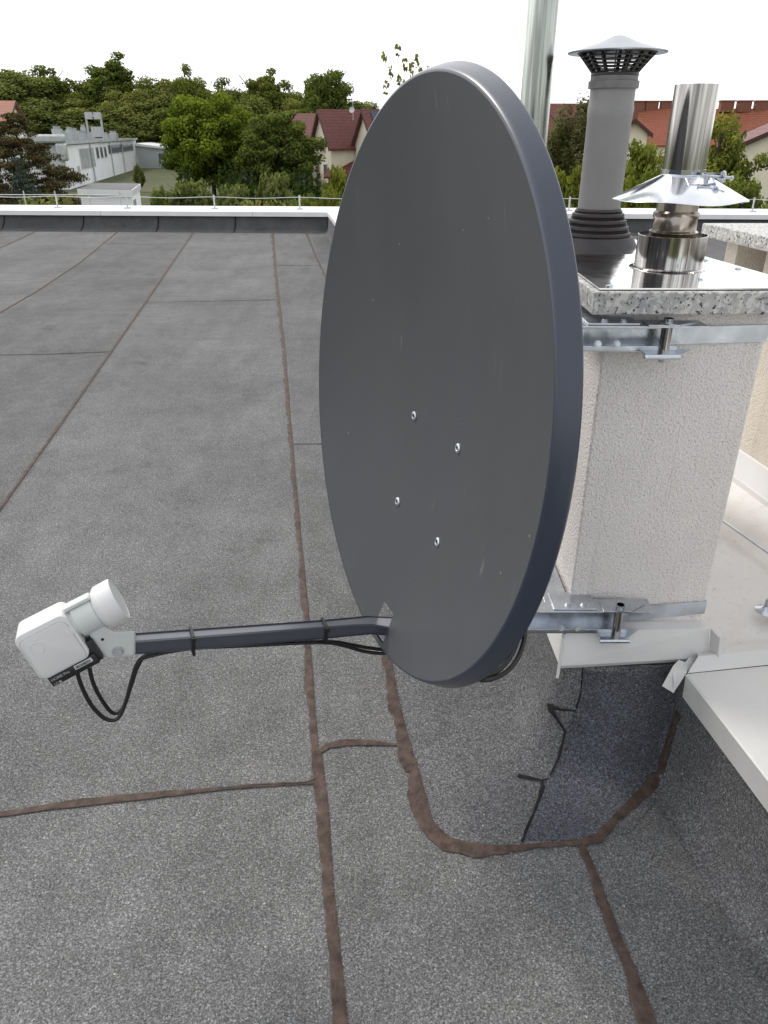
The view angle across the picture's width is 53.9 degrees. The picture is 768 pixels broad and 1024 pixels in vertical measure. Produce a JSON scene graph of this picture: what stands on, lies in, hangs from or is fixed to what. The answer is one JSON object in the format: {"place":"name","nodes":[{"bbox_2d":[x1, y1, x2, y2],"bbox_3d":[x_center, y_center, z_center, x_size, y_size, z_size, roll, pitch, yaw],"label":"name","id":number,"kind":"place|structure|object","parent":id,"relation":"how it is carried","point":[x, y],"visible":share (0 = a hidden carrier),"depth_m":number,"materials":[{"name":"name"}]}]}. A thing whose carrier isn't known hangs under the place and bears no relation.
{"place":"outdoors","nodes":[
{"label":"outdoors","id":0,"kind":"place"},
{"bbox_2d":[18,195,74,204],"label":"shrub","id":1,"kind":"object","parent":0,"point":[66,201],"depth_m":33.26,"materials":[{"name":"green plant"}]},
{"bbox_2d":[240,198,285,205],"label":"shrub","id":2,"kind":"object","parent":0,"point":[259,202],"visible":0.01,"depth_m":27.93,"materials":[{"name":"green plant"}]},
{"bbox_2d":[4,154,571,207],"bbox_3d":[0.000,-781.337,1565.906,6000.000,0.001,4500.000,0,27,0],"label":"ground","id":3,"kind":"structure","parent":0,"point":[156,178],"depth_m":118.37,"materials":[{"name":"green plant"}]},
{"bbox_2d":[0,100,25,138],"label":"red roof house","id":4,"kind":"structure","parent":3,"relation":"on","point":[8,106],"depth_m":109.69,"materials":[{"name":"tile"}]},
{"bbox_2d":[7,157,40,204],"bbox_3d":[-21.853,-18.566,46.380,3.608,5.962,3.690,-7,28,-14],"label":"spruce tree","id":5,"kind":"object","parent":3,"relation":"on","point":[21,176],"visible":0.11,"depth_m":45.84,"materials":[{"name":"green plant"}]},
{"bbox_2d":[0,69,63,119],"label":"broadleaf tree","id":6,"kind":"object","parent":3,"relation":"on","point":[9,90],"visible":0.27,"depth_m":171.74,"materials":[{"name":"green plant"}]},
{"bbox_2d":[2,65,71,107],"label":"broadleaf tree","id":7,"kind":"object","parent":3,"relation":"on","point":[59,83],"visible":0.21,"depth_m":176.55,"materials":[{"name":"green plant"}]},
{"bbox_2d":[18,101,56,134],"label":"broadleaf tree","id":8,"kind":"object","parent":3,"relation":"on","point":[32,115],"visible":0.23,"depth_m":168.47,"materials":[{"name":"green plant"}]},
{"bbox_2d":[0,112,89,204],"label":"pine tree","id":9,"kind":"object","parent":3,"relation":"on","point":[56,177],"visible":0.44,"depth_m":55.35,"materials":[{"name":"green plant"}]},
{"bbox_2d":[19,98,90,134],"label":"broadleaf tree","id":10,"kind":"object","parent":3,"relation":"on","point":[55,115],"visible":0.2,"depth_m":170.75,"materials":[{"name":"green plant"}]},
{"bbox_2d":[46,67,76,96],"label":"broadleaf tree","id":11,"kind":"object","parent":3,"relation":"on","point":[53,73],"visible":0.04,"depth_m":180.46,"materials":[{"name":"green plant"}]},
{"bbox_2d":[0,112,138,189],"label":"white building","id":12,"kind":"structure","parent":3,"relation":"on","point":[110,154],"depth_m":117.45,"materials":[{"name":"white paint"}]},
{"bbox_2d":[78,147,95,168],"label":"window","id":13,"kind":"structure","parent":12,"relation":"in","point":[84,153],"depth_m":112.54,"materials":[{"name":"grey glass"}]},
{"bbox_2d":[95,147,99,158],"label":"window","id":14,"kind":"structure","parent":12,"relation":"in","point":[96,148],"depth_m":120.42,"materials":[{"name":"grey glass"}]},
{"bbox_2d":[99,146,103,157],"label":"window","id":15,"kind":"structure","parent":12,"relation":"in","point":[101,150],"depth_m":123.49,"materials":[{"name":"grey glass"}]},
{"bbox_2d":[103,146,106,157],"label":"window","id":16,"kind":"structure","parent":12,"relation":"in","point":[104,147],"depth_m":126.57,"materials":[{"name":"grey glass"}]},
{"bbox_2d":[107,143,133,153],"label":"window","id":17,"kind":"structure","parent":12,"relation":"in","point":[116,148],"depth_m":140.42,"materials":[{"name":"grey glass"}]},
{"bbox_2d":[52,80,103,124],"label":"broadleaf tree","id":18,"kind":"object","parent":3,"relation":"on","point":[73,87],"visible":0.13,"depth_m":177.54,"materials":[{"name":"green plant"}]},
{"bbox_2d":[51,98,127,137],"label":"broadleaf tree","id":19,"kind":"object","parent":3,"relation":"on","point":[80,108],"visible":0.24,"depth_m":172.83,"materials":[{"name":"green plant"}]},
{"bbox_2d":[73,51,138,103],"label":"broadleaf tree","id":20,"kind":"object","parent":3,"relation":"on","point":[113,74],"visible":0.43,"depth_m":177.77,"materials":[{"name":"green plant"}]},
{"bbox_2d":[77,183,141,205],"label":"shed","id":21,"kind":"structure","parent":3,"relation":"on","point":[130,189],"depth_m":55.31,"materials":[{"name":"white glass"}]},
{"bbox_2d":[94,89,152,132],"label":"broadleaf tree","id":22,"kind":"object","parent":3,"relation":"on","point":[110,103],"visible":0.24,"depth_m":173.84,"materials":[{"name":"green plant"}]},
{"bbox_2d":[97,100,170,147],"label":"broadleaf tree","id":23,"kind":"object","parent":3,"relation":"on","point":[139,116],"visible":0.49,"depth_m":171.55,"materials":[{"name":"green plant"}]},
{"bbox_2d":[133,163,145,191],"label":"shrub","id":24,"kind":"object","parent":3,"relation":"on","point":[138,176],"visible":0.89,"depth_m":96.60,"materials":[{"name":"green plant"}]},
{"bbox_2d":[124,75,174,114],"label":"broadleaf tree","id":25,"kind":"object","parent":3,"relation":"on","point":[161,91],"visible":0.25,"depth_m":175.83,"materials":[{"name":"green plant"}]},
{"bbox_2d":[135,142,169,167],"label":"annex","id":26,"kind":"object","parent":3,"relation":"on","point":[149,154],"visible":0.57,"depth_m":159.29,"materials":[{"name":"grey concrete"}]},
{"bbox_2d":[157,152,163,160],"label":"window","id":27,"kind":"structure","parent":26,"relation":"in","point":[159,154],"depth_m":159.02,"materials":[{"name":"grey glass"}]},
{"bbox_2d":[135,108,170,142],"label":"broadleaf tree","id":28,"kind":"object","parent":3,"relation":"on","point":[159,114],"visible":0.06,"depth_m":170.71,"materials":[{"name":"green plant"}]},
{"bbox_2d":[150,185,169,205],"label":"bush","id":29,"kind":"object","parent":3,"relation":"on","point":[158,201],"visible":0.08,"depth_m":31.18,"materials":[{"name":"green plant"}]},
{"bbox_2d":[166,167,189,187],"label":"thuja tree","id":30,"kind":"object","parent":3,"relation":"on","point":[179,177],"visible":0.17,"depth_m":79.69,"materials":[{"name":"green plant"}]},
{"bbox_2d":[175,165,187,180],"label":"thuja tree","id":31,"kind":"object","parent":3,"relation":"on","point":[183,174],"visible":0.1,"depth_m":80.69,"materials":[{"name":"green plant"}]},
{"bbox_2d":[181,170,194,187],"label":"thuja tree","id":32,"kind":"object","parent":3,"relation":"on","point":[190,173],"visible":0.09,"depth_m":79.93,"materials":[{"name":"green plant"}]},
{"bbox_2d":[164,177,216,205],"bbox_3d":[-10.551,-16.589,43.229,4.521,4.726,4.886,-14,30,-25],"label":"shrub","id":33,"kind":"object","parent":3,"relation":"on","point":[202,193],"visible":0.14,"depth_m":41.98,"materials":[{"name":"green plant"}]},
{"bbox_2d":[170,63,211,105],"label":"broadleaf tree","id":34,"kind":"object","parent":3,"relation":"on","point":[186,86],"visible":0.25,"depth_m":150.90,"materials":[{"name":"green plant"}]},
{"bbox_2d":[159,89,252,196],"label":"broadleaf tree","id":35,"kind":"object","parent":3,"relation":"on","point":[203,139],"visible":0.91,"depth_m":84.68,"materials":[{"name":"green plant"}]},
{"bbox_2d":[193,76,241,104],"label":"broadleaf tree","id":36,"kind":"object","parent":3,"relation":"on","point":[219,86],"visible":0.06,"depth_m":149.51,"materials":[{"name":"green plant"}]},
{"bbox_2d":[208,166,227,201],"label":"thuja tree","id":37,"kind":"object","parent":3,"relation":"on","point":[220,180],"visible":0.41,"depth_m":78.83,"materials":[{"name":"green plant"}]},
{"bbox_2d":[213,166,234,193],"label":"thuja tree","id":38,"kind":"object","parent":3,"relation":"on","point":[225,180],"visible":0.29,"depth_m":78.29,"materials":[{"name":"green plant"}]},
{"bbox_2d":[228,163,240,186],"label":"thuja tree","id":39,"kind":"object","parent":3,"relation":"on","point":[230,177],"visible":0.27,"depth_m":79.40,"materials":[{"name":"green plant"}]},
{"bbox_2d":[215,182,254,205],"bbox_3d":[-7.488,-14.655,39.436,3.578,4.686,3.866,14,30,25],"label":"shrub","id":40,"kind":"object","parent":3,"relation":"on","point":[239,192],"visible":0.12,"depth_m":38.49,"materials":[{"name":"green plant"}]},
{"bbox_2d":[229,165,244,188],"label":"thuja tree","id":41,"kind":"object","parent":3,"relation":"on","point":[236,178],"visible":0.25,"depth_m":77.79,"materials":[{"name":"green plant"}]},
{"bbox_2d":[240,166,250,200],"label":"thuja tree","id":42,"kind":"object","parent":3,"relation":"on","point":[242,182],"visible":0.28,"depth_m":79.02,"materials":[{"name":"green plant"}]},
{"bbox_2d":[239,166,258,204],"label":"thuja tree","id":43,"kind":"object","parent":3,"relation":"on","point":[247,180],"visible":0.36,"depth_m":79.30,"materials":[{"name":"green plant"}]},
{"bbox_2d":[243,167,257,205],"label":"thuja tree","id":44,"kind":"object","parent":3,"relation":"on","point":[253,185],"visible":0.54,"depth_m":78.37,"materials":[{"name":"green plant"}]},
{"bbox_2d":[235,102,266,127],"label":"broadleaf tree","id":45,"kind":"object","parent":3,"relation":"on","point":[250,110],"visible":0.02,"depth_m":143.65,"materials":[{"name":"green plant"}]},
{"bbox_2d":[235,91,276,116],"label":"broadleaf tree","id":46,"kind":"object","parent":3,"relation":"on","point":[242,100],"visible":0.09,"depth_m":145.62,"materials":[{"name":"green plant"}]},
{"bbox_2d":[239,67,283,117],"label":"broadleaf tree","id":47,"kind":"object","parent":3,"relation":"on","point":[266,87],"visible":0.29,"depth_m":147.09,"materials":[{"name":"green plant"}]},
{"bbox_2d":[223,109,328,193],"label":"broadleaf tree","id":48,"kind":"object","parent":3,"relation":"on","point":[278,143],"visible":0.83,"depth_m":81.44,"materials":[{"name":"green plant"}]},
{"bbox_2d":[254,171,297,205],"bbox_3d":[-5.665,-15.761,41.106,3.748,5.157,4.050,14,30,26],"label":"shrub","id":49,"kind":"object","parent":3,"relation":"on","point":[269,188],"visible":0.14,"depth_m":40.07,"materials":[{"name":"green plant"}]},
{"bbox_2d":[271,79,304,112],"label":"broadleaf tree","id":50,"kind":"object","parent":3,"relation":"on","point":[284,95],"visible":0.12,"depth_m":149.07,"materials":[{"name":"green plant"}]},
{"bbox_2d":[281,98,303,112],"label":"broadleaf tree","id":51,"kind":"object","parent":3,"relation":"on","point":[290,106],"visible":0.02,"depth_m":140.03,"materials":[{"name":"green plant"}]},
{"bbox_2d":[287,167,304,201],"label":"thuja tree","id":52,"kind":"object","parent":3,"relation":"on","point":[296,190],"visible":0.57,"depth_m":76.37,"materials":[{"name":"green plant"}]},
{"bbox_2d":[289,164,303,196],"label":"thuja tree","id":53,"kind":"object","parent":3,"relation":"on","point":[301,187],"visible":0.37,"depth_m":77.73,"materials":[{"name":"green plant"}]},
{"bbox_2d":[297,167,310,196],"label":"thuja tree","id":54,"kind":"object","parent":3,"relation":"on","point":[305,190],"visible":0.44,"depth_m":77.12,"materials":[{"name":"green plant"}]},
{"bbox_2d":[299,166,319,196],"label":"thuja tree","id":55,"kind":"object","parent":3,"relation":"on","point":[310,183],"visible":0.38,"depth_m":76.58,"materials":[{"name":"green plant"}]},
{"bbox_2d":[304,166,327,203],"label":"thuja tree","id":56,"kind":"object","parent":3,"relation":"on","point":[316,189],"visible":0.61,"depth_m":76.29,"materials":[{"name":"green plant"}]},
{"bbox_2d":[311,181,332,206],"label":"bush","id":57,"kind":"object","parent":3,"relation":"on","point":[323,202],"visible":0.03,"depth_m":29.34,"materials":[{"name":"green plant"}]},
{"bbox_2d":[298,67,364,112],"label":"broadleaf tree","id":58,"kind":"object","parent":3,"relation":"on","point":[331,90],"visible":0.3,"depth_m":128.92,"materials":[{"name":"green plant"}]},
{"bbox_2d":[327,164,347,206],"bbox_3d":[-1.370,-9.888,28.562,2.193,5.976,2.500,8,28,16],"label":"bush","id":59,"kind":"object","parent":3,"relation":"on","point":[337,183],"visible":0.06,"depth_m":27.49,"materials":[{"name":"green plant"}]},
{"bbox_2d":[351,109,379,154],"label":"terraced house","id":60,"kind":"structure","parent":3,"relation":"on","point":[366,117],"depth_m":90.31,"materials":[{"name":"beige tile"}]},
{"bbox_2d":[359,101,380,108],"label":"broadleaf tree","id":61,"kind":"object","parent":3,"relation":"on","point":[368,104],"depth_m":135.12,"materials":[{"name":"green plant"}]},
{"bbox_2d":[381,44,429,94],"bbox_3d":[0.775,-8.564,22.446,1.873,9.099,1.896,-16,31,-29],"label":"young tree","id":62,"kind":"object","parent":3,"relation":"on","point":[399,78],"depth_m":20.77,"materials":[{"name":"green plant"}]},
{"bbox_2d":[555,165,581,207],"bbox_3d":[7.169,-9.918,28.606,2.728,5.990,2.392,21,34,36],"label":"bush","id":63,"kind":"object","parent":3,"relation":"on","point":[570,187],"visible":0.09,"depth_m":27.27,"materials":[{"name":"green plant"}]},
{"bbox_2d":[546,92,629,181],"bbox_3d":[13.892,-24.016,52.715,6.271,9.451,6.138,-4,27,-9],"label":"birch tree","id":64,"kind":"object","parent":3,"relation":"on","point":[564,137],"visible":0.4,"depth_m":51.28,"materials":[{"name":"green plant"}]},
{"bbox_2d":[620,177,653,207],"bbox_3d":[7.514,-7.997,25.084,2.073,5.729,2.364,-21,33,-35],"label":"bush","id":65,"kind":"object","parent":3,"relation":"on","point":[626,187],"visible":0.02,"depth_m":24.01,"materials":[{"name":"green plant"}]},
{"bbox_2d":[624,138,664,187],"bbox_3d":[10.801,-12.035,31.919,3.864,6.792,3.389,-19,32,-33],"label":"bush","id":66,"kind":"object","parent":3,"relation":"on","point":[643,157],"visible":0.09,"depth_m":30.93,"materials":[{"name":"green plant"}]},
{"bbox_2d":[638,163,662,207],"bbox_3d":[9.693,-9.050,26.770,2.047,6.091,2.334,-6,27,-12],"label":"bush","id":67,"kind":"object","parent":3,"relation":"on","point":[646,176],"depth_m":25.89,"materials":[{"name":"green plant"}]},
{"bbox_2d":[699,109,767,208],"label":"broadleaf tree","id":68,"kind":"object","parent":3,"relation":"on","point":[728,157],"visible":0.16,"depth_m":35.33,"materials":[{"name":"green plant"}]},
{"bbox_2d":[722,170,767,208],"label":"broadleaf tree","id":69,"kind":"object","parent":3,"relation":"on","point":[748,192],"visible":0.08,"depth_m":27.43,"materials":[{"name":"green plant"}]},
{"bbox_2d":[288,192,314,205],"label":"bush","id":70,"kind":"object","parent":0,"point":[305,201],"visible":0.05,"depth_m":31.09,"materials":[{"name":"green plant"}]},
{"bbox_2d":[274,90,359,191],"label":"terraced house","id":71,"kind":"structure","parent":0,"point":[335,128],"depth_m":93.06,"materials":[{"name":"red tile"}]},
{"bbox_2d":[323,164,327,174],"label":"window","id":72,"kind":"structure","parent":71,"relation":"in","point":[324,165],"depth_m":94.16,"materials":[{"name":"grey glass"}]},
{"bbox_2d":[0,0,767,108],"label":"sky","id":73,"kind":"structure","parent":0,"point":[724,43],"materials":[{"name":"white"}]},
{"bbox_2d":[16,194,767,211],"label":"lightning conductor","id":74,"kind":"object","parent":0,"point":[300,208],"visible":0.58,"depth_m":11.15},
{"bbox_2d":[547,103,582,168],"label":"terraced house","id":75,"kind":"structure","parent":0,"point":[553,108],"depth_m":85.92,"materials":[{"name":"brick"}]},
{"bbox_2d":[624,105,652,178],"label":"terraced house","id":76,"kind":"structure","parent":0,"point":[640,131],"depth_m":75.51,"materials":[{"name":"beige paint"}]},
{"bbox_2d":[634,100,671,169],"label":"row house","id":77,"kind":"structure","parent":0,"point":[653,118],"depth_m":131.23,"materials":[{"name":"ceramic"}]},
{"bbox_2d":[699,206,723,208],"bbox_3d":[9.825,-8.006,25.160,2.767,5.671,2.999,-5,27,-9],"label":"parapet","id":78,"kind":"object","parent":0,"point":[711,207],"visible":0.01,"depth_m":23.64,"materials":[{"name":"white metal"}]},
{"bbox_2d":[709,100,767,167],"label":"row house","id":79,"kind":"structure","parent":0,"point":[754,117],"depth_m":127.19,"materials":[{"name":"ceramic"}]},
{"bbox_2d":[711,123,767,208],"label":"cream house","id":80,"kind":"structure","parent":0,"point":[756,140],"depth_m":64.79,"materials":[{"name":"beige tile"}]},
{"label":"building body","id":81,"kind":"structure","parent":0,"visible":0},
{"bbox_2d":[0,191,121,204],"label":"railing","id":82,"kind":"object","parent":81,"relation":"attached to","point":[89,194],"visible":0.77,"depth_m":12.56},
{"bbox_2d":[0,231,767,1023],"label":"flat roof","id":83,"kind":"structure","parent":81,"relation":"on","point":[298,835],"depth_m":1.70,"materials":[{"name":"asphalt"}]},
{"bbox_2d":[0,205,767,235],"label":"parapet","id":84,"kind":"structure","parent":83,"relation":"on","point":[182,219],"depth_m":11.02,"materials":[{"name":"metal"}]},
{"bbox_2d":[521,0,558,146],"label":"mast","id":85,"kind":"object","parent":83,"relation":"on","point":[539,44],"depth_m":1.70,"materials":[{"name":"metal"}]},
{"bbox_2d":[325,209,767,988],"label":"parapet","id":86,"kind":"structure","parent":83,"relation":"on","point":[709,795],"depth_m":1.64,"materials":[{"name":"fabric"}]},
{"bbox_2d":[574,239,636,253],"bbox_3d":[0.514,-0.312,2.120,0.371,0.850,0.553,0,27,0],"label":"chimney","id":87,"kind":"object","parent":86,"relation":"on","point":[631,251],"depth_m":1.75,"materials":[{"name":"paint"}]},
{"bbox_2d":[568,35,668,250],"bbox_3d":[0.519,-0.855,1.763,0.217,0.440,0.217,0,27,0],"label":"vent pipe","id":88,"kind":"object","parent":87,"relation":"on","point":[597,220],"visible":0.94,"depth_m":1.73,"materials":[{"name":"plastic"}]},
{"bbox_2d":[701,223,767,507],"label":"chimney","id":89,"kind":"object","parent":86,"relation":"on","point":[747,245],"visible":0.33,"depth_m":2.23,"materials":[{"name":"beige paint"}]},
{"bbox_2d":[723,519,767,615],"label":"lightning rod","id":90,"kind":"object","parent":86,"relation":"on","point":[761,609],"visible":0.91,"depth_m":1.88,"materials":[{"name":"metal"}]},
{"bbox_2d":[547,254,767,678],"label":"chimney","id":91,"kind":"object","parent":83,"relation":"on","point":[659,446],"visible":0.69,"depth_m":1.48,"materials":[{"name":"paint"}]},
{"bbox_2d":[527,567,706,642],"bbox_3d":[0.427,0.153,1.750,0.535,0.092,0.411,0,27,0],"label":"wall bracket","id":92,"kind":"object","parent":91,"relation":"attached to","point":[560,610],"depth_m":1.61,"materials":[{"name":"metal"}]},
{"bbox_2d":[581,305,767,362],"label":"wall bracket","id":93,"kind":"object","parent":91,"relation":"attached to","point":[651,339],"depth_m":1.35,"materials":[{"name":"metal"}]},
{"bbox_2d":[612,83,749,273],"bbox_3d":[0.564,-0.628,1.430,0.249,0.317,0.249,0,27,0],"label":"flue pipe","id":94,"kind":"object","parent":91,"relation":"on","point":[681,188],"visible":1,"depth_m":1.39,"materials":[{"name":"silver metal"}]},
{"bbox_3d":[0.200,-0.038,1.476,0.048,0.740,0.048,0,27,0],"label":"dish post","id":95,"kind":"object","parent":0,"visible":0},
{"bbox_2d":[15,61,583,721],"bbox_3d":[-0.118,-0.198,1.332,0.846,1.028,0.786,5,27,9],"label":"satellite dish","id":96,"kind":"object","parent":95,"relation":"attached to","point":[451,367],"visible":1,"depth_m":1.22,"materials":[{"name":"paint"}]}
]}

